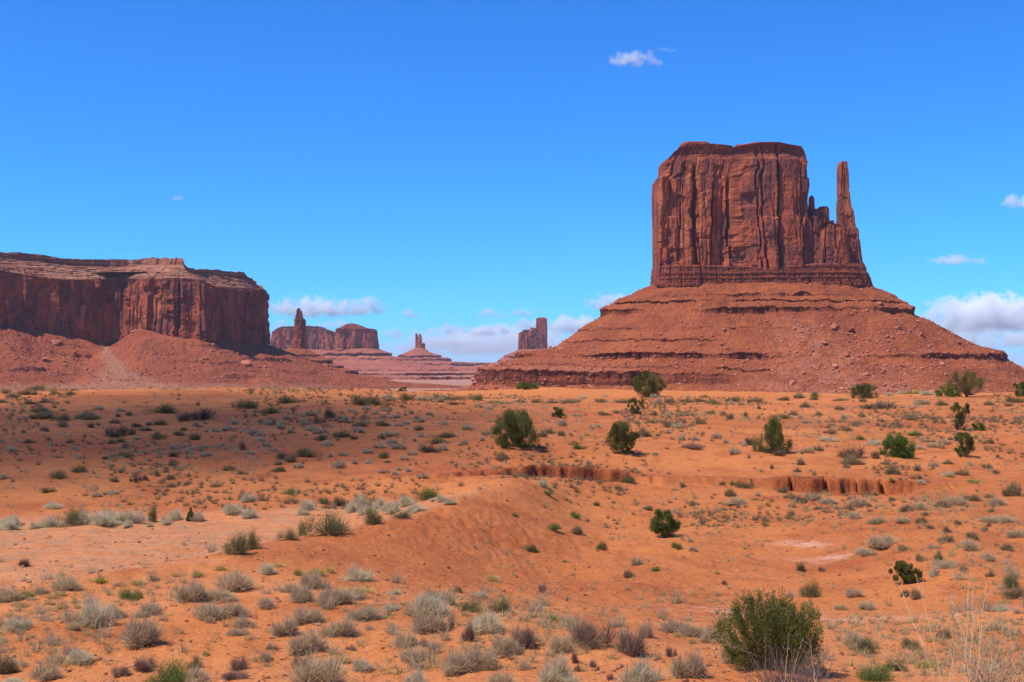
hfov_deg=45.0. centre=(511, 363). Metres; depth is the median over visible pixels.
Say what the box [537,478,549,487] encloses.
rabbitbrush
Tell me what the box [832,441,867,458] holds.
dark brush
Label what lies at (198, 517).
rabbitbrush
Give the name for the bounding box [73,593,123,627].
rabbitbrush
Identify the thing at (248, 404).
olive shrub
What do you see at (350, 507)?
rabbitbrush
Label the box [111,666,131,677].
dead brush
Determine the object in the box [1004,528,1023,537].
sagebrush
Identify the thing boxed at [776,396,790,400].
olive shrub
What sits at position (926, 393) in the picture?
rabbitbrush
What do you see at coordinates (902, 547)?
sagebrush
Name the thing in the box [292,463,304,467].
sagebrush
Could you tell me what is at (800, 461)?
sagebrush
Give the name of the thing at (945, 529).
sagebrush
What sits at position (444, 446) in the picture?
sagebrush
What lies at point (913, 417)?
sagebrush
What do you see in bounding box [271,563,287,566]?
grass tuft
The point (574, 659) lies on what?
dead brush
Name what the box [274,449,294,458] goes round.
dark brush
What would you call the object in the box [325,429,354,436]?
olive shrub
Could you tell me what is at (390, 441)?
sagebrush
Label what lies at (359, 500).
rabbitbrush
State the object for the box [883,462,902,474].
sagebrush
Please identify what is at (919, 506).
sagebrush
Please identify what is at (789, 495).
sagebrush
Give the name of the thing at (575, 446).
green shrub
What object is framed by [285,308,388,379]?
rock tower
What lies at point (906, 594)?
sagebrush
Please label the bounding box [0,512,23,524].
rabbitbrush
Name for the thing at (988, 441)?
sagebrush
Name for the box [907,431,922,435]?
green shrub
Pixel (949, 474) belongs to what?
rabbitbrush
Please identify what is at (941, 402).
sagebrush
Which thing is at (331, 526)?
twig bush
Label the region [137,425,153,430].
sagebrush
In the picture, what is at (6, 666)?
sagebrush
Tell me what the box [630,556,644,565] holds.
sagebrush
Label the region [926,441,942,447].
sagebrush
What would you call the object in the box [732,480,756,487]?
olive shrub
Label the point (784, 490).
olive shrub
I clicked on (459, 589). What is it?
sagebrush
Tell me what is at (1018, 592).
sagebrush
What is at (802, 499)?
sagebrush
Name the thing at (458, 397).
olive shrub
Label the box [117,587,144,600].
green shrub
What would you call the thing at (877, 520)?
sagebrush
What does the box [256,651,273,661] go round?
sagebrush
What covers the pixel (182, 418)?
dark brush
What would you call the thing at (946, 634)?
dry stalk plant
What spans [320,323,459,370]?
mesa
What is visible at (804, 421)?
sagebrush
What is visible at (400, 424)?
sagebrush
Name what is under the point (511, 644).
sagebrush
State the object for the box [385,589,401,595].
rabbitbrush
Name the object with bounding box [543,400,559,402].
sagebrush
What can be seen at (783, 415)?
sagebrush
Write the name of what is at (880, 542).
sagebrush
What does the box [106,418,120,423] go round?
sagebrush
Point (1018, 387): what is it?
juniper tree
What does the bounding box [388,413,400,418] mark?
sagebrush
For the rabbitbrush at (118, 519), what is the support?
on the ground
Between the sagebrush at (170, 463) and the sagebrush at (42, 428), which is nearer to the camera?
the sagebrush at (170, 463)
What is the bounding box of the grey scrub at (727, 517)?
[0,386,1023,528]
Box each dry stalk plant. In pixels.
[779,636,818,681]
[859,573,991,681]
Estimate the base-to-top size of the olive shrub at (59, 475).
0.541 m
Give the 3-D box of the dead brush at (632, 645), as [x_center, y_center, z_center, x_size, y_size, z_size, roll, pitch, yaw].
[2.508,5.822,26.113,0.914,0.795,1.270,0,0,-33]
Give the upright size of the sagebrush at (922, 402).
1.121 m
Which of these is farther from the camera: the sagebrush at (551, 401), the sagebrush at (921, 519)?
the sagebrush at (551, 401)
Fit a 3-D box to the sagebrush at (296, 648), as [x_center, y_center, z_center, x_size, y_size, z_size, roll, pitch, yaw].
[-4.297,5.743,25.718,1.211,0.699,0.869,0,0,-44]
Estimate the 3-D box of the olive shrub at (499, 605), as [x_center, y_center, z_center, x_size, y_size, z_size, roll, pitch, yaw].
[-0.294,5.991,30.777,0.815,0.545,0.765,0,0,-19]
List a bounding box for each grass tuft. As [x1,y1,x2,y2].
[15,602,28,607]
[43,599,56,605]
[56,590,68,596]
[67,599,83,603]
[90,577,108,582]
[126,577,147,585]
[189,570,204,576]
[211,564,227,570]
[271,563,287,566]
[293,568,303,575]
[306,567,326,574]
[324,565,335,572]
[326,651,354,663]
[342,585,376,593]
[485,573,502,581]
[671,630,681,637]
[687,638,696,644]
[902,389,920,393]
[912,660,936,667]
[965,478,980,482]
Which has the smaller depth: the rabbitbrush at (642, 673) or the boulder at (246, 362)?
the rabbitbrush at (642, 673)
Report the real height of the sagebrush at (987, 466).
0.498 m
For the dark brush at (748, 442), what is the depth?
89.88 m
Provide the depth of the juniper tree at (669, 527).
52.53 m
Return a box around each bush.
[147,503,157,521]
[153,469,161,476]
[218,530,252,555]
[240,526,261,549]
[276,526,299,539]
[295,507,354,536]
[298,520,306,535]
[363,504,385,524]
[709,586,825,674]
[797,581,821,597]
[1000,570,1021,589]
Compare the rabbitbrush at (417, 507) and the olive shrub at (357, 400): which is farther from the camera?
the olive shrub at (357, 400)
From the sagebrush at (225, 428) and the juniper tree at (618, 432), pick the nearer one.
the juniper tree at (618, 432)
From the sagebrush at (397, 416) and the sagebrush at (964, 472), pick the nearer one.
the sagebrush at (964, 472)
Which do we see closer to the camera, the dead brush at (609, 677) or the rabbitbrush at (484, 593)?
the dead brush at (609, 677)
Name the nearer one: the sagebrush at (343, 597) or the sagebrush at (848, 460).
the sagebrush at (343, 597)
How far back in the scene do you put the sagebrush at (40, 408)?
122.16 m
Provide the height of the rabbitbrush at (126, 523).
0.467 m
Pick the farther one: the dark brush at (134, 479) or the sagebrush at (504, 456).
the sagebrush at (504, 456)
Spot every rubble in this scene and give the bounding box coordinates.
[0,326,451,389]
[419,282,1022,394]
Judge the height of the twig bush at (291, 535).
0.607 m
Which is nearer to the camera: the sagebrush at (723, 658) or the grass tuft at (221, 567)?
the sagebrush at (723, 658)
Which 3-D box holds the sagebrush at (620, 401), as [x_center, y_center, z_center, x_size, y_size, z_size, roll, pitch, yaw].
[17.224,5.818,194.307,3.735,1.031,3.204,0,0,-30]
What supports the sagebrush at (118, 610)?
on the ground
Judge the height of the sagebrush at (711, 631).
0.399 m
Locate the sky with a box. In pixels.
[0,0,1023,365]
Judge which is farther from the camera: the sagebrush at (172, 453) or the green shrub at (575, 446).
the green shrub at (575, 446)
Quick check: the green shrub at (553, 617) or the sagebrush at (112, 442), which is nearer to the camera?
the green shrub at (553, 617)
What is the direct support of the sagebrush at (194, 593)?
on the ground
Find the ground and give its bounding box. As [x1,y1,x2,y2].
[0,366,1023,681]
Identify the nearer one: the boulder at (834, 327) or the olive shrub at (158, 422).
the olive shrub at (158, 422)
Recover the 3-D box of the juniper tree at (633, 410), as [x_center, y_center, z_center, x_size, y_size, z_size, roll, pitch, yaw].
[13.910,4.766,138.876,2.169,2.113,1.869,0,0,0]
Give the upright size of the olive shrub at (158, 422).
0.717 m
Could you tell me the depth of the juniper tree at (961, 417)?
107.94 m
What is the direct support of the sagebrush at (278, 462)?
on the ground
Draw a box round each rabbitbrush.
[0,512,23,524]
[0,519,21,529]
[0,614,35,631]
[0,676,30,681]
[27,520,40,529]
[39,514,64,527]
[41,501,63,508]
[61,648,96,665]
[68,509,93,525]
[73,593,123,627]
[88,508,115,526]
[102,505,114,516]
[106,510,126,525]
[120,508,150,523]
[120,520,133,527]
[145,521,153,526]
[159,514,171,524]
[164,509,183,520]
[190,511,205,520]
[220,503,243,514]
[236,506,258,518]
[238,491,260,502]
[255,561,277,574]
[295,509,310,514]
[298,496,316,510]
[335,559,375,582]
[345,499,357,513]
[346,493,370,505]
[349,656,373,672]
[353,503,378,514]
[371,496,387,507]
[377,497,400,513]
[381,603,403,611]
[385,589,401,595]
[398,495,416,506]
[403,664,428,681]
[404,506,416,514]
[406,589,454,617]
[412,503,427,511]
[428,495,446,501]
[444,498,457,504]
[466,607,508,635]
[471,590,487,596]
[533,650,580,681]
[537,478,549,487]
[613,648,668,681]
[815,435,837,441]
[863,439,881,445]
[918,390,934,394]
[928,565,939,576]
[941,470,955,476]
[988,602,1011,612]
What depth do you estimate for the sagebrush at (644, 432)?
97.91 m
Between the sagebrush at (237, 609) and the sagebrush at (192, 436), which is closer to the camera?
the sagebrush at (237, 609)
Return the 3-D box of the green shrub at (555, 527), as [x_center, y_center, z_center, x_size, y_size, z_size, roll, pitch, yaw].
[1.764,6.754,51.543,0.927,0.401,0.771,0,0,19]
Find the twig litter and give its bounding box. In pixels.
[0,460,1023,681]
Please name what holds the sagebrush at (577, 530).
on the ground
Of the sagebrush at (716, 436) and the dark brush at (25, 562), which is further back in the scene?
the sagebrush at (716, 436)
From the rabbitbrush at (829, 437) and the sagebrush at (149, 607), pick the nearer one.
the sagebrush at (149, 607)
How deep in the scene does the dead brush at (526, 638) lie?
26.00 m
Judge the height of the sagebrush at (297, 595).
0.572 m
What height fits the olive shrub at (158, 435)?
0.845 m
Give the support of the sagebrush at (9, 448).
on the ground
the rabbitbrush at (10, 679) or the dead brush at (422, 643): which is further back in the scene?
the dead brush at (422, 643)
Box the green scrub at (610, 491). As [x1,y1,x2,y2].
[4,387,1022,526]
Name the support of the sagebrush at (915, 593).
on the ground
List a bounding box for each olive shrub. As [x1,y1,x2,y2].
[26,384,49,389]
[40,486,56,492]
[43,506,88,525]
[48,469,67,478]
[54,413,72,420]
[65,390,75,394]
[68,464,90,472]
[110,449,135,457]
[142,402,183,412]
[149,430,166,438]
[152,418,168,424]
[186,656,203,668]
[221,464,236,470]
[232,398,261,407]
[254,406,282,413]
[269,465,285,471]
[272,396,306,403]
[292,446,321,456]
[311,433,328,440]
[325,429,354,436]
[348,392,370,404]
[369,395,386,404]
[377,451,390,457]
[391,510,410,518]
[397,392,414,400]
[425,437,447,443]
[427,431,458,437]
[428,391,473,399]
[457,599,484,613]
[470,394,482,399]
[489,595,511,612]
[524,542,537,551]
[595,411,610,414]
[596,541,607,550]
[618,473,637,482]
[723,396,743,400]
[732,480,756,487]
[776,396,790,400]
[777,486,789,493]
[795,560,805,571]
[854,630,883,654]
[885,659,907,671]
[934,552,943,559]
[1003,395,1023,402]
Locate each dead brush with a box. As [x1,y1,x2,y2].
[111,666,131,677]
[132,653,159,671]
[218,668,251,679]
[227,656,251,671]
[289,653,309,668]
[344,644,356,650]
[419,635,427,646]
[449,615,455,627]
[459,619,474,641]
[508,619,538,648]
[538,581,546,592]
[564,615,622,647]
[571,648,578,663]
[574,664,580,671]
[588,660,596,667]
[606,673,613,680]
[612,621,656,656]
[665,644,677,656]
[676,441,708,448]
[726,634,851,681]
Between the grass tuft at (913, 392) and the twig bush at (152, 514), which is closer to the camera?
the twig bush at (152, 514)
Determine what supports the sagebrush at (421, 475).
on the ground
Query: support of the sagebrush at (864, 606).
on the ground
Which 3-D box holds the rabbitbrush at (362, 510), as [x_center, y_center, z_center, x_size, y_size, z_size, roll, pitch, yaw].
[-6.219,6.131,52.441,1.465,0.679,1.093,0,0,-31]
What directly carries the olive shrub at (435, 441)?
on the ground
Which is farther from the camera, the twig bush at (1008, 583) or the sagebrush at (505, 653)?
the twig bush at (1008, 583)
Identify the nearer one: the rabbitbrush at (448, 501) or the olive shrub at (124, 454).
the rabbitbrush at (448, 501)
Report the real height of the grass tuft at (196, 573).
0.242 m
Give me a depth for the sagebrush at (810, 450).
85.16 m
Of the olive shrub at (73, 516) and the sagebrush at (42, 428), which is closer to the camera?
the olive shrub at (73, 516)
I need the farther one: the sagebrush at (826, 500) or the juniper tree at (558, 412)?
the juniper tree at (558, 412)
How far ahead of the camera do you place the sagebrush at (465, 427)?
100.80 m
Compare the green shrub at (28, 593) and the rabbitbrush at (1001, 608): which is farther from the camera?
the rabbitbrush at (1001, 608)
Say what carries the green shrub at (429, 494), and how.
on the ground
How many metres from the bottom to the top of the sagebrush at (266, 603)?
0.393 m
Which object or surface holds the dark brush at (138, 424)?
on the ground
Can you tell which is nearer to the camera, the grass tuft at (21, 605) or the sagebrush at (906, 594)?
the grass tuft at (21, 605)
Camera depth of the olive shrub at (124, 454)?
76.97 m
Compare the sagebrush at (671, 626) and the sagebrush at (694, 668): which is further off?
the sagebrush at (671, 626)
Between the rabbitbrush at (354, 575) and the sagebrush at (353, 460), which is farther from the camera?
the sagebrush at (353, 460)
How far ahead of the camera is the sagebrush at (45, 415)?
114.69 m
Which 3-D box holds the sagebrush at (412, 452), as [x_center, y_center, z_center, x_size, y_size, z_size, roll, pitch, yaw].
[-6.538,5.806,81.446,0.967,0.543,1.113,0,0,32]
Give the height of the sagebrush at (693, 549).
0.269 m
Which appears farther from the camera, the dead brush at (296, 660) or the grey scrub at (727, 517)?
the grey scrub at (727, 517)
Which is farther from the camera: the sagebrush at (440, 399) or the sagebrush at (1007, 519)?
the sagebrush at (440, 399)
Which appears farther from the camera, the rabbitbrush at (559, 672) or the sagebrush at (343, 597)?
the sagebrush at (343, 597)
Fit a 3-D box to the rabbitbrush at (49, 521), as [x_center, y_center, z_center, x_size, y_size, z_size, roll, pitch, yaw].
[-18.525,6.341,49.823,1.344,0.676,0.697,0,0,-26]
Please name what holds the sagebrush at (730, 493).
on the ground
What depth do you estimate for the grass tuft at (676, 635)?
29.40 m
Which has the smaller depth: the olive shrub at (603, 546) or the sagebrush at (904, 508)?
the olive shrub at (603, 546)
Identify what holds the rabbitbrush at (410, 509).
on the ground
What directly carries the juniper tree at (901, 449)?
on the ground
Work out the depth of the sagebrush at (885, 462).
78.89 m
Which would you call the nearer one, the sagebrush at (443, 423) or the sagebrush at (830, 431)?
the sagebrush at (830, 431)
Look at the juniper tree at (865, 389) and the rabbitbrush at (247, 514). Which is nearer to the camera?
the rabbitbrush at (247, 514)
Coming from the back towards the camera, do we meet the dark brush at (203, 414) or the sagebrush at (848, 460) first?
the dark brush at (203, 414)
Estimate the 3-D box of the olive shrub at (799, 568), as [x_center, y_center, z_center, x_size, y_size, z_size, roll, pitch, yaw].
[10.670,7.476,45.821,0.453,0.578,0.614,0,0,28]
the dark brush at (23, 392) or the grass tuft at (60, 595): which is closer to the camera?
the grass tuft at (60, 595)
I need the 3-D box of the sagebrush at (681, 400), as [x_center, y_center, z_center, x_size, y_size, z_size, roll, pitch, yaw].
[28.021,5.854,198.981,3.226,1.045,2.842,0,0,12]
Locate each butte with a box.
[398,333,489,363]
[416,317,547,370]
[432,141,1023,394]
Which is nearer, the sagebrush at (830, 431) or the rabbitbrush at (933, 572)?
the rabbitbrush at (933, 572)
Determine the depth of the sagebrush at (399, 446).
86.27 m
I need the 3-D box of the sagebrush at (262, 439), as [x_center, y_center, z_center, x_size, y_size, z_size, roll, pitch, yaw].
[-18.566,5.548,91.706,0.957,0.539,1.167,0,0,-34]
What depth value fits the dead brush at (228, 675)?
23.39 m
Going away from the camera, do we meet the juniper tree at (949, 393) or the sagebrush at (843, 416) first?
the sagebrush at (843, 416)
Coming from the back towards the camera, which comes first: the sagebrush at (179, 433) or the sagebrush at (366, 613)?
the sagebrush at (179, 433)
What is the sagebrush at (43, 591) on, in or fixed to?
on the ground
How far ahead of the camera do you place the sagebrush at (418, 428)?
101.29 m
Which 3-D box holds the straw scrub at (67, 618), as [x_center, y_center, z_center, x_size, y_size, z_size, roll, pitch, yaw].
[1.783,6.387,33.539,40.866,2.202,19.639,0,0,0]
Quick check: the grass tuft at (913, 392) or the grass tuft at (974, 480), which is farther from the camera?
the grass tuft at (913, 392)
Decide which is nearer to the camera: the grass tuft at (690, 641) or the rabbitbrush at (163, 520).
the grass tuft at (690, 641)
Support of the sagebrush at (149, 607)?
on the ground
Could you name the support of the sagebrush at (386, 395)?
on the ground
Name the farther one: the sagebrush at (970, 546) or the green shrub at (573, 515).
the green shrub at (573, 515)
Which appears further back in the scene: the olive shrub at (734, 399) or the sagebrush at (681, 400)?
the olive shrub at (734, 399)
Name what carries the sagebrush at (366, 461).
on the ground
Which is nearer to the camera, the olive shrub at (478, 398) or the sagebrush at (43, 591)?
the sagebrush at (43, 591)
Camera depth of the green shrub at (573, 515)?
57.14 m
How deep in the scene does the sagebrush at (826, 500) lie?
63.23 m
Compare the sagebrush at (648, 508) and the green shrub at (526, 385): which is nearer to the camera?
the sagebrush at (648, 508)
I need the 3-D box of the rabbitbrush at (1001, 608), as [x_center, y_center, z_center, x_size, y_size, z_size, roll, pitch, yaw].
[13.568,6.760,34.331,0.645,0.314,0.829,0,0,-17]
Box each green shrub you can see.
[11,587,35,599]
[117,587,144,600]
[141,656,190,681]
[285,486,294,494]
[319,496,328,503]
[414,484,441,500]
[516,381,538,389]
[543,489,552,494]
[545,521,562,530]
[546,615,558,621]
[570,511,582,518]
[571,443,579,448]
[671,541,682,548]
[809,391,820,396]
[854,661,895,681]
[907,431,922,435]
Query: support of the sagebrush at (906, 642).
on the ground
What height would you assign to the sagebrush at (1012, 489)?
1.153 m
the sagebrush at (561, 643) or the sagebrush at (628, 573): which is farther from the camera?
the sagebrush at (628, 573)
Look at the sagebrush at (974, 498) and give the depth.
62.20 m
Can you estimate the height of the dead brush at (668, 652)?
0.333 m
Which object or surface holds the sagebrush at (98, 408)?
on the ground
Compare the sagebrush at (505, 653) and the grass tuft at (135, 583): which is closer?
the sagebrush at (505, 653)
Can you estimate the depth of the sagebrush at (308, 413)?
122.43 m
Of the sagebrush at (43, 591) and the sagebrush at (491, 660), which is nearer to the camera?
the sagebrush at (491, 660)
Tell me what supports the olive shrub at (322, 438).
on the ground
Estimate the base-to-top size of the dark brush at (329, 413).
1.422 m
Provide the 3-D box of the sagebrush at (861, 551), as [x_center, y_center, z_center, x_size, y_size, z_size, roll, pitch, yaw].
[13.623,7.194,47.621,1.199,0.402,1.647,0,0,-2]
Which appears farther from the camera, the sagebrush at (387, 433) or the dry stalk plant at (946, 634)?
the sagebrush at (387, 433)
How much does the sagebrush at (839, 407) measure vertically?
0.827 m
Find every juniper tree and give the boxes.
[185,507,192,520]
[489,408,540,447]
[551,407,564,417]
[604,421,639,453]
[627,398,644,413]
[632,370,666,396]
[648,508,680,537]
[751,414,792,452]
[850,383,878,398]
[880,432,915,457]
[888,560,922,583]
[935,384,962,396]
[943,368,987,396]
[950,401,969,430]
[953,432,974,456]
[972,422,985,430]
[1013,381,1023,395]
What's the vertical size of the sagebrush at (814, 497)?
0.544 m
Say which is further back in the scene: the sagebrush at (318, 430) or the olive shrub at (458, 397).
the olive shrub at (458, 397)
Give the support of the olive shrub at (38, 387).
on the ground
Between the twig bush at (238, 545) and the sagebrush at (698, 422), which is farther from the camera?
the sagebrush at (698, 422)
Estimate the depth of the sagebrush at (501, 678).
22.29 m
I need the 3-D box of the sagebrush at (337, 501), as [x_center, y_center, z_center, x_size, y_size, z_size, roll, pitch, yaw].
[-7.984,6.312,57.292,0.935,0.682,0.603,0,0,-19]
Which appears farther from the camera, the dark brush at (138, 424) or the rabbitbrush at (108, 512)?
the dark brush at (138, 424)
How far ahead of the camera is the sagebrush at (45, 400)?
137.30 m
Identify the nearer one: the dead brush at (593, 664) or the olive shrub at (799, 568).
the dead brush at (593, 664)
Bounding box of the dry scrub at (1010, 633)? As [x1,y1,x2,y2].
[0,385,1023,677]
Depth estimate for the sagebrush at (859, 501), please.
61.90 m
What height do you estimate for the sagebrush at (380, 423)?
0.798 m
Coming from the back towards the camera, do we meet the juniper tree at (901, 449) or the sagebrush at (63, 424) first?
the sagebrush at (63, 424)
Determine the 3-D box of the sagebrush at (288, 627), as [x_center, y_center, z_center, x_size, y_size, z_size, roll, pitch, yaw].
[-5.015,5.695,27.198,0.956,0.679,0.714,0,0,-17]
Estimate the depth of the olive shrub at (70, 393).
149.41 m
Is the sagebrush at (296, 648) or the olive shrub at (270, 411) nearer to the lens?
the sagebrush at (296, 648)
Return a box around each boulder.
[42,357,50,360]
[50,339,61,345]
[241,360,250,365]
[830,323,838,330]
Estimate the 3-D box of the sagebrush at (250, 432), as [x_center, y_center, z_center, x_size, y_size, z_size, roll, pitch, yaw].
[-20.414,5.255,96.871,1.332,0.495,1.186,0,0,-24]
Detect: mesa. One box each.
[0,252,467,390]
[269,325,415,370]
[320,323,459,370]
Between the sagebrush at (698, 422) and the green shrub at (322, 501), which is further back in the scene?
the sagebrush at (698, 422)
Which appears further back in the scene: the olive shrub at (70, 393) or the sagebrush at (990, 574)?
the olive shrub at (70, 393)
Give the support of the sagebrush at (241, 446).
on the ground
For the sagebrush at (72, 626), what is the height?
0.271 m
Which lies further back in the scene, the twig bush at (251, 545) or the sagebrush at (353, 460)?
the sagebrush at (353, 460)
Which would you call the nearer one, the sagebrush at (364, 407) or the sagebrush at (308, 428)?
the sagebrush at (308, 428)
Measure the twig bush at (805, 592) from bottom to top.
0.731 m
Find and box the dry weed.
[937,614,1023,681]
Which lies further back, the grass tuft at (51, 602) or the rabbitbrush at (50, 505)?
the rabbitbrush at (50, 505)
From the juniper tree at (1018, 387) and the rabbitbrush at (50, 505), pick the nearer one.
the rabbitbrush at (50, 505)
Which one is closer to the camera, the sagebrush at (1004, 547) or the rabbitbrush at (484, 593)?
the rabbitbrush at (484, 593)
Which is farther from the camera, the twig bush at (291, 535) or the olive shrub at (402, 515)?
the olive shrub at (402, 515)
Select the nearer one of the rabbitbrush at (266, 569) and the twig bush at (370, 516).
the rabbitbrush at (266, 569)
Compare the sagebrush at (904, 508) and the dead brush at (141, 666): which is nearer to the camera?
the dead brush at (141, 666)
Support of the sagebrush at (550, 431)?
on the ground
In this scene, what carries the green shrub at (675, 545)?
on the ground
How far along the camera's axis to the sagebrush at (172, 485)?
64.18 m
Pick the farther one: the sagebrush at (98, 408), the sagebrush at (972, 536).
the sagebrush at (98, 408)
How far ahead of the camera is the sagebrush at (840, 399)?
199.62 m
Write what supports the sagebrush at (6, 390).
on the ground
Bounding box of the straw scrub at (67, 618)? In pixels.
[0,536,1023,674]
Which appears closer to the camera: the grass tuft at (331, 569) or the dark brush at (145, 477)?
the grass tuft at (331, 569)
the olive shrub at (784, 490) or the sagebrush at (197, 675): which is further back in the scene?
the olive shrub at (784, 490)
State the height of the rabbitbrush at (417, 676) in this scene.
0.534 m
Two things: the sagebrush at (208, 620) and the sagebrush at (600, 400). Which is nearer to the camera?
the sagebrush at (208, 620)
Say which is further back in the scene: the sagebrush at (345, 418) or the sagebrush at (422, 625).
the sagebrush at (345, 418)
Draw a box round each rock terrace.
[358,371,477,379]
[423,362,494,367]
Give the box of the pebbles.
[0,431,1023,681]
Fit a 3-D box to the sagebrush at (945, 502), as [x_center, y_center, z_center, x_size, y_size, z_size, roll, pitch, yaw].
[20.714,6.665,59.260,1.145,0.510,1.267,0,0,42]
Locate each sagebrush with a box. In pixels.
[0,387,13,392]
[0,473,13,478]
[0,587,27,602]
[0,649,21,674]
[4,392,22,397]
[5,445,18,450]
[21,399,37,403]
[22,438,34,442]
[22,657,67,681]
[28,408,57,418]
[29,403,49,411]
[33,585,50,595]
[38,425,48,430]
[39,397,51,402]
[48,575,85,590]
[55,420,68,426]
[63,619,83,630]
[69,410,102,419]
[70,444,78,450]
[76,453,82,458]
[87,421,95,427]
[89,491,101,496]
[91,405,104,409]
[98,601,129,617]
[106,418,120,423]
[106,438,116,443]
[106,490,119,493]
[108,476,118,480]
[116,607,167,650]
[132,599,165,618]
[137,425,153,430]
[163,482,177,487]
[166,460,176,465]
[167,449,180,456]
[169,574,214,602]
[171,430,186,435]
[178,660,213,681]
[184,448,194,452]
[186,597,232,620]
[187,432,201,439]
[199,451,212,455]
[202,616,214,622]
[203,587,239,602]
[208,567,259,592]
[210,428,223,431]
[218,424,232,429]
[219,600,255,616]
[223,626,252,636]
[228,614,254,628]
[238,437,245,449]
[243,450,256,453]
[245,428,257,433]
[255,437,266,441]
[256,595,278,609]
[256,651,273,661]
[261,419,271,424]
[263,608,301,635]
[265,642,278,649]
[270,460,283,464]
[275,419,284,428]
[277,581,302,592]
[281,648,358,681]
[282,455,296,461]
[282,623,326,656]
[283,601,330,624]
[285,582,316,603]
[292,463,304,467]
[298,568,323,587]
[299,417,311,424]
[304,410,317,415]
[304,425,315,430]
[306,584,363,605]
[310,427,328,433]
[317,440,333,445]
[328,614,359,637]
[330,458,345,467]
[331,494,347,505]
[338,451,348,455]
[340,414,349,421]
[340,602,382,622]
[350,458,357,463]
[351,420,369,426]
[352,425,365,432]
[360,448,373,453]
[361,405,372,409]
[363,458,374,463]
[372,441,384,447]
[374,419,390,425]
[377,432,384,438]
[377,469,390,472]
[378,392,395,398]
[383,396,396,400]
[384,430,400,436]
[384,437,399,443]
[387,628,419,649]
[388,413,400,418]
[388,470,401,474]
[390,441,406,448]
[392,423,405,425]
[399,646,434,662]
[400,456,410,459]
[404,611,455,633]
[406,448,418,454]
[411,417,425,421]
[412,424,425,430]
[415,394,433,399]
[416,472,428,477]
[420,588,444,600]
[433,396,445,401]
[436,442,447,450]
[438,420,447,424]
[439,643,478,676]
[443,591,457,605]
[452,585,462,591]
[457,439,467,445]
[458,423,473,429]
[462,630,506,671]
[473,402,482,407]
[480,429,494,434]
[482,667,518,681]
[485,400,511,403]
[486,632,523,656]
[492,451,510,459]
[494,635,517,656]
[530,399,540,402]
[538,429,548,436]
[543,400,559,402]
[545,427,553,433]
[545,630,574,652]
[553,419,567,425]
[557,430,565,435]
[560,399,576,402]
[570,525,583,534]
[589,422,603,427]
[591,398,609,401]
[612,398,628,402]
[623,569,634,577]
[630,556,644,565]
[635,618,655,638]
[636,423,653,436]
[641,505,653,509]
[652,397,664,403]
[654,614,694,633]
[662,420,674,426]
[663,397,675,402]
[664,410,671,417]
[664,641,714,678]
[671,422,683,428]
[675,619,708,637]
[677,433,685,440]
[678,398,693,402]
[689,546,697,551]
[691,435,700,440]
[694,397,705,401]
[694,417,702,424]
[701,625,718,638]
[711,432,721,438]
[718,636,735,663]
[722,412,733,419]
[723,486,736,496]
[724,494,749,505]
[727,443,740,454]
[747,396,764,401]
[779,413,791,418]
[782,492,796,498]
[787,410,797,415]
[793,391,806,397]
[793,457,806,464]
[793,494,810,502]
[798,445,816,452]
[799,401,811,407]
[800,419,813,422]
[803,492,823,500]
[813,444,824,450]
[817,497,837,504]
[818,566,825,571]
[823,428,836,433]
[832,397,851,400]
[832,405,844,409]
[833,603,850,609]
[837,425,853,430]
[838,627,866,650]
[839,453,865,464]
[840,413,847,418]
[841,587,863,596]
[846,496,868,506]
[847,510,862,519]
[851,546,878,555]
[856,599,878,610]
[863,531,898,548]
[867,516,888,523]
[870,450,880,457]
[879,460,890,464]
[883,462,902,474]
[895,516,908,522]
[895,544,912,550]
[897,504,913,511]
[899,634,920,650]
[900,589,910,596]
[905,415,921,419]
[906,587,923,598]
[910,398,931,404]
[911,501,927,510]
[912,463,921,470]
[913,517,927,522]
[915,553,925,561]
[919,436,928,441]
[925,544,939,548]
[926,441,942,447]
[926,461,940,466]
[931,498,950,507]
[932,557,959,568]
[933,399,948,405]
[934,628,953,638]
[935,534,954,542]
[937,438,951,443]
[941,525,952,532]
[942,458,953,463]
[947,494,971,505]
[953,468,970,474]
[959,534,980,550]
[963,493,980,500]
[966,530,980,539]
[973,514,1021,523]
[979,463,993,468]
[981,552,997,560]
[982,494,994,497]
[983,400,995,404]
[983,569,995,576]
[984,497,1008,506]
[985,436,994,443]
[995,585,1023,598]
[999,544,1014,550]
[1000,477,1023,496]
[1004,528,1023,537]
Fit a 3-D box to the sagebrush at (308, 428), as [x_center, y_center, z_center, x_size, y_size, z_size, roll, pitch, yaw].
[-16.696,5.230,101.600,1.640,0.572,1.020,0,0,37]
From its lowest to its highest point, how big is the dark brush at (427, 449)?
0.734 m
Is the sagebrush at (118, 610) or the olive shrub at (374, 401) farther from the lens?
the olive shrub at (374, 401)
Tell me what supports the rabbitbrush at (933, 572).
on the ground
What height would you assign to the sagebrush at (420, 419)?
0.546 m
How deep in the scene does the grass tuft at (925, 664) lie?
25.57 m
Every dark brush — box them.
[15,389,36,394]
[17,557,31,565]
[99,424,137,436]
[128,475,138,482]
[130,422,143,426]
[137,474,148,480]
[174,407,218,419]
[177,412,190,420]
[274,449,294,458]
[313,418,326,422]
[322,406,335,418]
[415,443,443,452]
[443,400,465,404]
[743,434,760,444]
[761,443,791,455]
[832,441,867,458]
[852,399,903,408]
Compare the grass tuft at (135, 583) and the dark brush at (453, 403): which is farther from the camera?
the dark brush at (453, 403)
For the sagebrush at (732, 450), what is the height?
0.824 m

